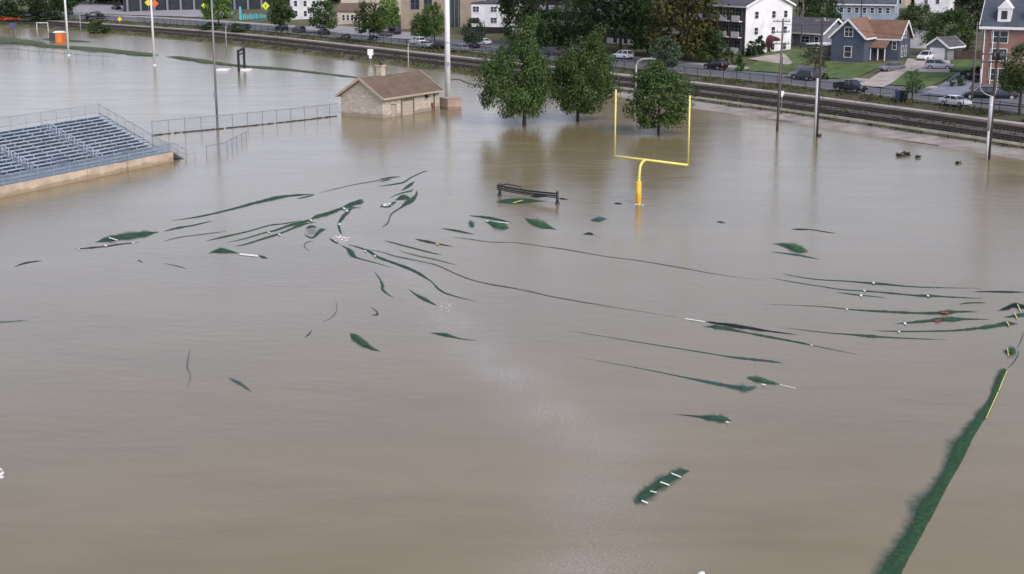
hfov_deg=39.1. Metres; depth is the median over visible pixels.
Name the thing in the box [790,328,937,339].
turf fold
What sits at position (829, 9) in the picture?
street tree
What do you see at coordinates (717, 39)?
street tree
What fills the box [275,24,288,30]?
parked suv
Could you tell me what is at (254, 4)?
window
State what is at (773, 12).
window
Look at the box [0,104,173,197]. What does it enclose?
bleachers
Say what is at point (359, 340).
turf fold
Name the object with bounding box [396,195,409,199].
turf fold
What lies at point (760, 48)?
shrub
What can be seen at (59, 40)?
door
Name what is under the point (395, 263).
turf fold
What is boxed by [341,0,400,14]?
long shed
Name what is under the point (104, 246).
turf fold
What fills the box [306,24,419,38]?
plaza
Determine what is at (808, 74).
parked suv
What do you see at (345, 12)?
beige house
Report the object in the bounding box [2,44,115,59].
chain link fence
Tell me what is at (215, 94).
light pole
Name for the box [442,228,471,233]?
turf fold
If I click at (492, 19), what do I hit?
window
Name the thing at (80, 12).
chain link fence
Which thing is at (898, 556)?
turf fold
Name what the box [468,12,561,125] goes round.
flooded tree
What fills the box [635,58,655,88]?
street lamp
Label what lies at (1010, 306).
turf fold
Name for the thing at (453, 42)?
parking lot
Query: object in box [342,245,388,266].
turf fold
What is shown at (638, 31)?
street tree
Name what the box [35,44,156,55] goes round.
grass bank
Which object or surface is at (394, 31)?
parked suv
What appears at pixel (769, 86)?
weeds
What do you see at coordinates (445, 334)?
turf fold
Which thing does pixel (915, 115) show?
railway track
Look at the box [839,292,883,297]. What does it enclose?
turf fold
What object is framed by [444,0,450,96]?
stadium light pole
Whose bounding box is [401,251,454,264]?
turf fold
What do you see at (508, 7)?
street tree
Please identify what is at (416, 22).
street tree
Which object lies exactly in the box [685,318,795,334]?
turf fold
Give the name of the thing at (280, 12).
street tree
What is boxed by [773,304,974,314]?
turf fold
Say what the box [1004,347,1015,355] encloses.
turf fold
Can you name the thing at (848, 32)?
window
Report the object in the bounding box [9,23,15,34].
scoreboard
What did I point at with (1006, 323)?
turf fold
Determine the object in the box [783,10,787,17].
window
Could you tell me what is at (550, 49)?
parked suv
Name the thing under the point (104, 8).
plaza
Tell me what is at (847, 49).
window
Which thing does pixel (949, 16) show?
street tree
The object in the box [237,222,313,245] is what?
turf fold
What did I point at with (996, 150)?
mud bank
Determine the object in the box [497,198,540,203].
turf fold
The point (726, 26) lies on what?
window
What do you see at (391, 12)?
street tree
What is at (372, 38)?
shrub
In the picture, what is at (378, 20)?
street tree
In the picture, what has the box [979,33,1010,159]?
utility pole
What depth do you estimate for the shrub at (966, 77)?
233.49 m
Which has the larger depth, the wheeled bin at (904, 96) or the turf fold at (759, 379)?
the wheeled bin at (904, 96)
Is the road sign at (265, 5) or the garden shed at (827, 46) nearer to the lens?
the garden shed at (827, 46)
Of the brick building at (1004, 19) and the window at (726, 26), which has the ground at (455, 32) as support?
the brick building at (1004, 19)
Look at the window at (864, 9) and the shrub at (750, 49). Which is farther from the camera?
the window at (864, 9)
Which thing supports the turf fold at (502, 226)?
on the water
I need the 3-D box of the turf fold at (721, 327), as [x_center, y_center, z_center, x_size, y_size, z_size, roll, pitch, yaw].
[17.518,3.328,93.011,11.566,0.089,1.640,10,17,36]
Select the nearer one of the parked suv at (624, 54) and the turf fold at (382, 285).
the turf fold at (382, 285)
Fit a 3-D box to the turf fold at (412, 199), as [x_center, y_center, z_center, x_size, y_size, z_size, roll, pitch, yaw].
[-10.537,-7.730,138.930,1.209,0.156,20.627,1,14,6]
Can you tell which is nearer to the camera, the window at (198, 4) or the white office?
the white office
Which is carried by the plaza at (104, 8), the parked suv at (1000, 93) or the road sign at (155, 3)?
the road sign at (155, 3)
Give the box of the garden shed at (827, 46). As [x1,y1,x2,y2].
[806,42,830,58]
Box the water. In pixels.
[0,26,1023,573]
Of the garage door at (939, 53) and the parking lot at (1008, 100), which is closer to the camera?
the parking lot at (1008, 100)
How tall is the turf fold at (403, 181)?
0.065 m
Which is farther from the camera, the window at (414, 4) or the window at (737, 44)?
the window at (414, 4)
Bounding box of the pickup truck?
[833,79,867,92]
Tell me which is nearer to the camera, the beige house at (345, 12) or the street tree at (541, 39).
the street tree at (541, 39)
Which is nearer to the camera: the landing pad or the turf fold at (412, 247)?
the turf fold at (412, 247)
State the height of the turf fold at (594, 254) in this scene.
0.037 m
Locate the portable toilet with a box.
[53,31,65,42]
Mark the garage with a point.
(946, 47)
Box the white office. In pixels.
[470,1,522,33]
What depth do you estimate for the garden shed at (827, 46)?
271.01 m
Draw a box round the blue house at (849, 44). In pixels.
[828,16,913,61]
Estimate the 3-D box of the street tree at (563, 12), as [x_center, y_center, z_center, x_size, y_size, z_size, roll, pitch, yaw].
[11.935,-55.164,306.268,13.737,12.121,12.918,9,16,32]
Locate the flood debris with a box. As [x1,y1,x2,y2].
[152,115,336,135]
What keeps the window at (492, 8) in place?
in the white office
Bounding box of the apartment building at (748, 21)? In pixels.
[538,0,795,54]
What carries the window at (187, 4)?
in the glass building at (134, 5)
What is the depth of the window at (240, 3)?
456.35 m
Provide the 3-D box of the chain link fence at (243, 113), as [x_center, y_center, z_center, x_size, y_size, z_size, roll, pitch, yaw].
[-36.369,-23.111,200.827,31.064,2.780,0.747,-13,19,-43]
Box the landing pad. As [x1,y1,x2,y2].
[216,68,230,70]
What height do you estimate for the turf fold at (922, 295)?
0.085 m
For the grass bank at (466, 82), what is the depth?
261.13 m
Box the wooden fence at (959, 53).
[954,50,981,58]
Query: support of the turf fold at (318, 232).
on the water
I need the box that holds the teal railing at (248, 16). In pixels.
[239,7,265,19]
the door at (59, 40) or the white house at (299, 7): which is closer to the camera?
the door at (59, 40)
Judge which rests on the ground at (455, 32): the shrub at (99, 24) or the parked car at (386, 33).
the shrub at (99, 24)
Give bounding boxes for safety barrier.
[0,16,19,19]
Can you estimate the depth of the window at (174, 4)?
458.69 m
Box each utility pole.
[772,19,789,130]
[800,0,803,48]
[813,18,828,136]
[971,22,982,99]
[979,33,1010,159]
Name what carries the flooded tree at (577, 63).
in the water
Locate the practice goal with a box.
[237,47,245,71]
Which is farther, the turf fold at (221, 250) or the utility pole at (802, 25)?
the utility pole at (802, 25)
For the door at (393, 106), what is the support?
in the field house at (380, 94)
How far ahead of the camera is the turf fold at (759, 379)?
84.04 m
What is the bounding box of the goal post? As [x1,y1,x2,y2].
[614,90,690,203]
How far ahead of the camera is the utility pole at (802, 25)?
288.84 m
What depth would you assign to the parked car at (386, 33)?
353.19 m
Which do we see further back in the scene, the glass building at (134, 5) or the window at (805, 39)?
the glass building at (134, 5)
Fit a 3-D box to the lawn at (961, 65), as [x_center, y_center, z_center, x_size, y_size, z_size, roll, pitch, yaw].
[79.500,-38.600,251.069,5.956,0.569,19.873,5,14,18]
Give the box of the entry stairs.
[162,142,194,159]
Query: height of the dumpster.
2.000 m
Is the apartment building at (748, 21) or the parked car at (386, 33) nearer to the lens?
the apartment building at (748, 21)
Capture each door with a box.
[57,34,61,42]
[391,104,395,116]
[402,100,412,114]
[880,48,885,59]
[930,48,944,59]
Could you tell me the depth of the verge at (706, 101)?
228.08 m
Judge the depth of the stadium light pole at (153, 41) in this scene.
295.99 m
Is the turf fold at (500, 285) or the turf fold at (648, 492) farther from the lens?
the turf fold at (500, 285)
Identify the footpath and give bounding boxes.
[749,53,791,64]
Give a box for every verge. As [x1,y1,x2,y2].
[4,23,1023,148]
[21,16,1023,121]
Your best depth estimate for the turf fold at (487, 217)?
133.24 m
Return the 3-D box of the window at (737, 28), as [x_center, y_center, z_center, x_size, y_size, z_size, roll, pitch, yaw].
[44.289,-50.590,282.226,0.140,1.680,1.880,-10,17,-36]
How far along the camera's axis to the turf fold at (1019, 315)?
98.69 m
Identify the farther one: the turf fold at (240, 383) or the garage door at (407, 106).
the garage door at (407, 106)
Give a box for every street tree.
[0,0,31,15]
[22,0,59,16]
[48,0,77,14]
[67,0,111,3]
[199,0,234,25]
[265,0,295,25]
[307,0,338,28]
[351,0,389,40]
[379,0,399,28]
[410,12,434,38]
[421,1,444,41]
[460,17,486,42]
[494,0,547,40]
[531,7,567,48]
[540,0,597,47]
[564,0,659,48]
[590,0,652,49]
[628,0,664,55]
[642,0,731,60]
[647,35,681,68]
[693,27,730,60]
[795,0,844,19]
[798,42,830,69]
[801,9,824,16]
[895,0,946,44]
[902,68,924,99]
[923,7,982,49]
[953,0,984,46]
[997,43,1023,114]
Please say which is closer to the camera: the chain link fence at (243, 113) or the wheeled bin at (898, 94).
the chain link fence at (243, 113)
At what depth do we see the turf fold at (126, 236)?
124.91 m
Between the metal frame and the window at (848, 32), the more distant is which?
the window at (848, 32)
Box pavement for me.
[74,13,968,90]
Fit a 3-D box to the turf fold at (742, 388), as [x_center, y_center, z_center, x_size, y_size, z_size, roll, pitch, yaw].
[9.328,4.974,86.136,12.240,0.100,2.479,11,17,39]
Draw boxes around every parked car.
[111,5,120,9]
[316,29,329,34]
[377,31,392,36]
[416,41,432,47]
[466,42,480,48]
[478,38,491,44]
[878,62,905,71]
[938,95,971,106]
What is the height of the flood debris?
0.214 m
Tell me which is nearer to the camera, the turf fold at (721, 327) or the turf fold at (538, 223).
the turf fold at (721, 327)
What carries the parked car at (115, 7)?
on the plaza at (104, 8)
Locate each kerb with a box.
[23,15,1023,112]
[62,13,933,88]
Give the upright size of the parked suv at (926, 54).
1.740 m
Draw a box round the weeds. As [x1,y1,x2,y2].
[0,16,1023,147]
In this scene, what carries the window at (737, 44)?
in the apartment building at (748, 21)
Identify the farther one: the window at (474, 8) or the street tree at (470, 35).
the window at (474, 8)
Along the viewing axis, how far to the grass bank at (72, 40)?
368.16 m
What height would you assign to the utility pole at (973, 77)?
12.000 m
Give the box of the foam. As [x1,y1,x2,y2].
[333,235,348,241]
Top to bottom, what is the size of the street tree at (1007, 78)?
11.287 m
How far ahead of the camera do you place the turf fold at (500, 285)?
107.41 m
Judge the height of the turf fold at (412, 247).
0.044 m
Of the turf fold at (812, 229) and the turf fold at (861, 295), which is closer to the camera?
the turf fold at (861, 295)
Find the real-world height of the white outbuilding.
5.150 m
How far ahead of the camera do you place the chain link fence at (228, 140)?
179.04 m
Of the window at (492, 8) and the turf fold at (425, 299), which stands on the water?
the turf fold at (425, 299)
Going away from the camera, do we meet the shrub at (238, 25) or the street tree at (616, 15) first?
the street tree at (616, 15)
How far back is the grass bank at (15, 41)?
361.44 m
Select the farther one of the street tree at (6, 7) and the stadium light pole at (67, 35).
the street tree at (6, 7)
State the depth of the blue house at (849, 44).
264.32 m
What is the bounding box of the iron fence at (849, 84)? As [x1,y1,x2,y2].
[137,17,1023,115]
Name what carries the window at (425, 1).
in the brick hall
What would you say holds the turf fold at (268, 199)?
on the water
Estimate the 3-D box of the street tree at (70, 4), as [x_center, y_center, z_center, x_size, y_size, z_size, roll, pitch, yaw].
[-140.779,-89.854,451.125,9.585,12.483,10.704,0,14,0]
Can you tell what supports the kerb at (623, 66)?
on the street
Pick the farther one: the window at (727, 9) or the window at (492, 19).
the window at (492, 19)
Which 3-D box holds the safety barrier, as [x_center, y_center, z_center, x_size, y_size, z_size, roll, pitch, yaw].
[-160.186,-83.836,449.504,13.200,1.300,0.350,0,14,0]
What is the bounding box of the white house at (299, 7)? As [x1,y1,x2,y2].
[290,0,326,19]
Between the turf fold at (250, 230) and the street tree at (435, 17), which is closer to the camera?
the turf fold at (250, 230)
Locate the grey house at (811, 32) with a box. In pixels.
[791,16,842,46]
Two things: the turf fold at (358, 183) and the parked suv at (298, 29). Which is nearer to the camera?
the turf fold at (358, 183)
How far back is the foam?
124.80 m
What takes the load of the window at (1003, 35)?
in the brick building at (1004, 19)
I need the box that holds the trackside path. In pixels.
[20,19,1023,125]
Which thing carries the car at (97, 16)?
on the ground at (455, 32)
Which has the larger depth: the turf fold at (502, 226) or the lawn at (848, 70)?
the lawn at (848, 70)
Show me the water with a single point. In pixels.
(524, 432)
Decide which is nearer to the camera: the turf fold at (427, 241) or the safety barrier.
the turf fold at (427, 241)
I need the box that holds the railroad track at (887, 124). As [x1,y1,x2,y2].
[614,86,1023,146]
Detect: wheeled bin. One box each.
[895,90,901,100]
[901,90,907,100]
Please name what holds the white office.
on the ground at (455, 32)
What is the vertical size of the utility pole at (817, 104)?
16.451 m
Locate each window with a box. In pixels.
[129,0,139,9]
[143,0,152,9]
[156,0,165,9]
[169,0,179,9]
[183,0,192,9]
[196,0,202,9]
[236,0,246,8]
[250,0,259,8]
[410,0,419,8]
[424,0,431,6]
[472,6,478,11]
[490,6,496,11]
[490,17,496,22]
[610,31,615,38]
[722,24,728,32]
[723,8,729,16]
[734,24,741,32]
[734,40,740,48]
[735,8,741,16]
[754,11,758,18]
[754,27,758,34]
[771,10,775,17]
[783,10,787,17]
[800,35,809,42]
[814,36,818,41]
[843,46,851,57]
[844,27,852,36]
[862,7,866,12]
[892,41,896,49]
[988,68,1004,80]
[989,48,1006,60]
[991,30,1008,42]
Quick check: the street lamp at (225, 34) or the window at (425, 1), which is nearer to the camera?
the street lamp at (225, 34)
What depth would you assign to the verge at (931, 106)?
243.02 m
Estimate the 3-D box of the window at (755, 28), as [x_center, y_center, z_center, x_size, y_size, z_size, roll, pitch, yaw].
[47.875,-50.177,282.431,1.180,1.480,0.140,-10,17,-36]
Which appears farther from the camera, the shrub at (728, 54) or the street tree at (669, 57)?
the shrub at (728, 54)
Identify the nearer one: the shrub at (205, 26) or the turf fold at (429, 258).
the turf fold at (429, 258)
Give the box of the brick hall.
[401,0,486,28]
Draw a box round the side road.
[922,71,978,95]
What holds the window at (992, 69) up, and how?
in the brick building at (1004, 19)
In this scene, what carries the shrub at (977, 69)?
on the ground at (455, 32)
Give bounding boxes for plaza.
[71,3,233,16]
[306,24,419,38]
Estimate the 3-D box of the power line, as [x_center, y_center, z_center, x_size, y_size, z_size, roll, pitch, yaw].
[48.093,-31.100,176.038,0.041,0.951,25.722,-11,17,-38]
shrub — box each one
[0,11,72,20]
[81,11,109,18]
[86,20,111,33]
[200,22,225,29]
[228,23,251,31]
[368,34,378,40]
[723,50,733,64]
[733,50,745,70]
[744,41,756,55]
[755,35,765,53]
[821,73,829,79]
[946,76,966,85]
[956,70,974,79]
[969,66,980,77]
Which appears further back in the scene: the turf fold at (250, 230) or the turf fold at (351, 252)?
the turf fold at (250, 230)
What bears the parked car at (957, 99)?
on the street
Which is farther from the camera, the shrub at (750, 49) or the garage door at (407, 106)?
the shrub at (750, 49)
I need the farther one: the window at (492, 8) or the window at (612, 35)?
the window at (492, 8)
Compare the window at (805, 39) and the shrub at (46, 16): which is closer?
the window at (805, 39)
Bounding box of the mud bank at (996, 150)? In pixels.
[559,86,1023,159]
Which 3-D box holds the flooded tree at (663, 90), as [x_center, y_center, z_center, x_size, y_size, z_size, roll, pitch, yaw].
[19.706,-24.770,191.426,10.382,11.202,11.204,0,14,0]
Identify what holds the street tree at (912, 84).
on the verge at (931, 106)
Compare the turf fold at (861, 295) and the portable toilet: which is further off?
the portable toilet
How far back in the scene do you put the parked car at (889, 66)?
249.15 m
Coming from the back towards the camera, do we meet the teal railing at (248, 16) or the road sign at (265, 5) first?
the teal railing at (248, 16)
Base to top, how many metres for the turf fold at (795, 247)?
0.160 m
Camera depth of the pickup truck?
225.53 m
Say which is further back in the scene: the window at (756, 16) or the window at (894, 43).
the window at (756, 16)
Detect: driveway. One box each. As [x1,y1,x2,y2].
[786,65,826,76]
[860,69,905,86]
[902,58,949,71]
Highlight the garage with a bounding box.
[924,35,965,59]
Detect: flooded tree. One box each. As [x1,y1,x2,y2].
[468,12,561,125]
[546,21,624,120]
[621,58,699,133]
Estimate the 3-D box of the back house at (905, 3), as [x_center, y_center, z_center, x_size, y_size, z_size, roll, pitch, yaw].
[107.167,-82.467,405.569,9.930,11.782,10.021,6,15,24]
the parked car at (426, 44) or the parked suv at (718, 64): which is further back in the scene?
the parked car at (426, 44)
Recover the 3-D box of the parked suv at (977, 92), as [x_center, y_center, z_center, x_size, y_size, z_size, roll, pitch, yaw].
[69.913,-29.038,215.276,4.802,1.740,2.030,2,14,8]
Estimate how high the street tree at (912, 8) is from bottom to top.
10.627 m
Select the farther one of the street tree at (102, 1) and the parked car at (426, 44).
the street tree at (102, 1)
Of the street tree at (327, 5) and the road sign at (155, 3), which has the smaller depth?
the street tree at (327, 5)
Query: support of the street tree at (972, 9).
on the ground at (455, 32)
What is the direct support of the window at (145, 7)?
in the glass building at (134, 5)
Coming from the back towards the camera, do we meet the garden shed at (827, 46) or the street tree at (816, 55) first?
the garden shed at (827, 46)
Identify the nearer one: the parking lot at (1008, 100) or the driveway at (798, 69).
the parking lot at (1008, 100)
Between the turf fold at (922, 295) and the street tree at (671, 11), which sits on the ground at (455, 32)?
the street tree at (671, 11)
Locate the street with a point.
(888, 91)
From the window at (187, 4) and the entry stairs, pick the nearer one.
the entry stairs
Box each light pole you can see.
[64,0,69,55]
[150,0,155,65]
[211,0,218,127]
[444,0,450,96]
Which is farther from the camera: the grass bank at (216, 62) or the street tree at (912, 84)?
the grass bank at (216, 62)
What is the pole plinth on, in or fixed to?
in the water
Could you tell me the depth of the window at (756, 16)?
281.70 m
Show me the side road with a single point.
(944, 88)
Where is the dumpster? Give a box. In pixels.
[48,33,54,40]
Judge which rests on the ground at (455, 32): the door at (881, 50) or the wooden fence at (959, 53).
the wooden fence at (959, 53)
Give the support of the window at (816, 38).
in the grey house at (811, 32)
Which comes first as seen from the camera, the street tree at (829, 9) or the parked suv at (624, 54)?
the parked suv at (624, 54)
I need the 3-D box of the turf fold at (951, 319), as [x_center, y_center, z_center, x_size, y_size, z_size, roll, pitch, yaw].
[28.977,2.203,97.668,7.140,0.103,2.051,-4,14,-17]
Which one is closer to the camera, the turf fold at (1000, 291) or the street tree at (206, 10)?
the turf fold at (1000, 291)
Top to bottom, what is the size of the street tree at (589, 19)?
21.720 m
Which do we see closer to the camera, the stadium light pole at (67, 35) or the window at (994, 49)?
the window at (994, 49)
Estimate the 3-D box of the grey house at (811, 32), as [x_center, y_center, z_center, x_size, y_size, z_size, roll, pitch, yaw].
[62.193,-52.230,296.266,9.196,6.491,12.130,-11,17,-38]
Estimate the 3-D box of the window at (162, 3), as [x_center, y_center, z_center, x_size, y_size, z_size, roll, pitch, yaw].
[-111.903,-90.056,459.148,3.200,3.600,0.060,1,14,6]
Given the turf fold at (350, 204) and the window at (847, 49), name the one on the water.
the turf fold at (350, 204)
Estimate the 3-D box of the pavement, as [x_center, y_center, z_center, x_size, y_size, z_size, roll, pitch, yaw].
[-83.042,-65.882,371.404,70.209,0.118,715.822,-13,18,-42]
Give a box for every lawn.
[746,50,813,72]
[821,62,884,78]
[890,71,956,86]
[950,59,980,71]
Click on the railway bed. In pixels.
(879, 114)
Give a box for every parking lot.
[407,37,545,55]
[964,83,1023,105]
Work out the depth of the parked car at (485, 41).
325.14 m
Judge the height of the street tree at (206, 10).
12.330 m
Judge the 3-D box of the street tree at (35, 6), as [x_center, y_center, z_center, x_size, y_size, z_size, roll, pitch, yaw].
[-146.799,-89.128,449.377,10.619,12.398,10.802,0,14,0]
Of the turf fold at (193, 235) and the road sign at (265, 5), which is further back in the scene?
the road sign at (265, 5)
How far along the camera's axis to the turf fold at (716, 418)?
77.51 m
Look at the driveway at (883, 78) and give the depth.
241.89 m
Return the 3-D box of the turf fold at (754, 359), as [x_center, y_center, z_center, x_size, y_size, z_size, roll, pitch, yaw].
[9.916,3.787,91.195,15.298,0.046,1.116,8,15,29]
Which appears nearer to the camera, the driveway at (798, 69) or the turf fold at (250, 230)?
the turf fold at (250, 230)
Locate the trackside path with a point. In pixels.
(886, 106)
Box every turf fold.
[77,242,135,249]
[97,231,156,241]
[165,221,209,230]
[168,231,222,239]
[178,194,310,219]
[209,248,257,256]
[211,221,295,239]
[230,378,248,389]
[231,199,363,241]
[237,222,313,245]
[305,229,324,237]
[323,178,388,191]
[338,207,359,233]
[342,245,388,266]
[350,333,378,350]
[354,245,472,300]
[375,250,653,313]
[375,273,391,296]
[383,171,424,185]
[383,191,416,226]
[387,241,436,253]
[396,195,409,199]
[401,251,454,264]
[410,290,435,304]
[416,239,448,245]
[434,333,474,340]
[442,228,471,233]
[456,237,727,275]
[470,215,510,222]
[486,221,507,229]
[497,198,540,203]
[525,218,555,229]
[585,333,779,362]
[591,217,605,220]
[591,359,754,390]
[634,469,688,503]
[678,414,730,422]
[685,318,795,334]
[704,325,853,353]
[747,377,795,388]
[773,243,806,251]
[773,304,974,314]
[776,252,816,258]
[779,279,969,297]
[786,274,950,287]
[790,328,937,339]
[795,229,831,232]
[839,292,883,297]
[875,368,1006,573]
[890,321,1016,332]
[897,317,987,324]
[975,291,1020,292]
[999,303,1023,310]
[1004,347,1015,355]
[1006,313,1023,317]
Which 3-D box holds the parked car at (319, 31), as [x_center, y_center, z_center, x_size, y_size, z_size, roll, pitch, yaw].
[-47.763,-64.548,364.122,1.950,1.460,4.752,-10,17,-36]
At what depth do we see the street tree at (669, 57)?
260.74 m
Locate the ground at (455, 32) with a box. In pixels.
[0,0,1023,140]
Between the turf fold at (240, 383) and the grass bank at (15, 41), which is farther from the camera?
the grass bank at (15, 41)
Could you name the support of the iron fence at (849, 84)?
on the verge at (931, 106)
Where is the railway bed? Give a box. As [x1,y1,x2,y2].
[9,21,1023,142]
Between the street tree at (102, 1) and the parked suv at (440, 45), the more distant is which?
the street tree at (102, 1)
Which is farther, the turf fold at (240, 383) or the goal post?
the goal post
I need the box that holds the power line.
[823,24,969,39]
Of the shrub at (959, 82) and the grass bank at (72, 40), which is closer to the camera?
the shrub at (959, 82)
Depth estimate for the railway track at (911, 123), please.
224.41 m
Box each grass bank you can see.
[0,37,45,45]
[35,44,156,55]
[44,38,89,41]
[169,56,361,77]
[451,79,483,86]
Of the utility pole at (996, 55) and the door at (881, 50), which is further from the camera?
the door at (881, 50)
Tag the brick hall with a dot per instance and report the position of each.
(460, 12)
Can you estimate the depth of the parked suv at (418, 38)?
328.74 m
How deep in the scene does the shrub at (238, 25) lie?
383.60 m
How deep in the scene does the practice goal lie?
285.39 m
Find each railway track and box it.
[1,20,1023,132]
[1,21,1023,141]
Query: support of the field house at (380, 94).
in the water
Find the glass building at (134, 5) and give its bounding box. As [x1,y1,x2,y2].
[123,0,282,11]
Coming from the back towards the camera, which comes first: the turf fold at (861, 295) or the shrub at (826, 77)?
the shrub at (826, 77)
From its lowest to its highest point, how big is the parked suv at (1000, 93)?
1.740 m
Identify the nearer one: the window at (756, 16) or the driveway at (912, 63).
the driveway at (912, 63)
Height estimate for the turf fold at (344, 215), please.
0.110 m
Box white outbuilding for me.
[910,24,931,47]
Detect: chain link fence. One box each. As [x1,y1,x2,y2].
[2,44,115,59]
[13,9,123,18]
[151,103,337,134]
[205,132,246,154]
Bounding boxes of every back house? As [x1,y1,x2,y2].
[833,0,901,19]
[899,0,910,7]
[914,0,954,11]
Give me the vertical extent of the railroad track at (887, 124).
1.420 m
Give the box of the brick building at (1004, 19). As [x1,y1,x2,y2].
[979,0,1023,83]
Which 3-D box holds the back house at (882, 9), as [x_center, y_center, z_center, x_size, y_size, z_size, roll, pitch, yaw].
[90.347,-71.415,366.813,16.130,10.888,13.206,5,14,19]
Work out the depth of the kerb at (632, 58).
400.19 m
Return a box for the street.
[3,12,1023,111]
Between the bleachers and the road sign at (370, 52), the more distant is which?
the road sign at (370, 52)
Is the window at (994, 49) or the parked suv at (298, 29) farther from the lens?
the parked suv at (298, 29)
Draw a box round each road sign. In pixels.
[152,0,158,6]
[262,2,268,9]
[367,49,372,62]
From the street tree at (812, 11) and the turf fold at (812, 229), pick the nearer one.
the turf fold at (812, 229)
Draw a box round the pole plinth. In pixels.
[439,96,461,109]
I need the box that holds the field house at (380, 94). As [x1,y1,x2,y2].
[335,62,443,117]
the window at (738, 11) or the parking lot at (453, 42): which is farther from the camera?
the parking lot at (453, 42)
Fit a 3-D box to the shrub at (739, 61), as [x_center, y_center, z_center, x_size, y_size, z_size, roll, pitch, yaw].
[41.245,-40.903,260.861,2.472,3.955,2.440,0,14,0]
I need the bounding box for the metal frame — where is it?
[497,183,559,203]
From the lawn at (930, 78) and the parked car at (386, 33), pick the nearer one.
the lawn at (930, 78)
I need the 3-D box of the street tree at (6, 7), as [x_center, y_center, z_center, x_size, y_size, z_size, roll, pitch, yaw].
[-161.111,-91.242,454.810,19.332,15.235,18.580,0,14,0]
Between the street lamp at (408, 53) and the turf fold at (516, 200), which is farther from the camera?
the street lamp at (408, 53)
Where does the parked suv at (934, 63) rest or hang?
on the driveway at (912, 63)
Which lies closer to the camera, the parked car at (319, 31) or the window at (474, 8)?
the window at (474, 8)
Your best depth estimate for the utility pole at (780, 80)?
192.72 m
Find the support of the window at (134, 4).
in the glass building at (134, 5)
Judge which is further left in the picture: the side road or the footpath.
the footpath
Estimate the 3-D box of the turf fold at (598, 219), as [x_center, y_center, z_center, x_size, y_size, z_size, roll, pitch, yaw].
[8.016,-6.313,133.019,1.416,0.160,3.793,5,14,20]
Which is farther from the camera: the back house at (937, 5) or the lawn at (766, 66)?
the back house at (937, 5)
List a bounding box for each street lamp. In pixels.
[225,21,237,51]
[408,41,419,71]
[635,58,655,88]
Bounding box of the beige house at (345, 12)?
[335,3,370,24]
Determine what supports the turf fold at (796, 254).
on the water
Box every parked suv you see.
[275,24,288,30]
[291,26,305,32]
[387,28,400,34]
[408,36,425,43]
[431,40,444,48]
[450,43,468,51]
[541,46,561,54]
[612,50,633,58]
[704,60,727,69]
[791,69,818,80]
[917,50,933,59]
[924,59,953,68]
[962,87,992,97]
[985,87,1018,98]
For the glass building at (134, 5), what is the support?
on the ground at (455, 32)
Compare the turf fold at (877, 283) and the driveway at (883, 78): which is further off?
the driveway at (883, 78)
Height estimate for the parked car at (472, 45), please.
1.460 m
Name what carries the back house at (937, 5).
on the ground at (455, 32)
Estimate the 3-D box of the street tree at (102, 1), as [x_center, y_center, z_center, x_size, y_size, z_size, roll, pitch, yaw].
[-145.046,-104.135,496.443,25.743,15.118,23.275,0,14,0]

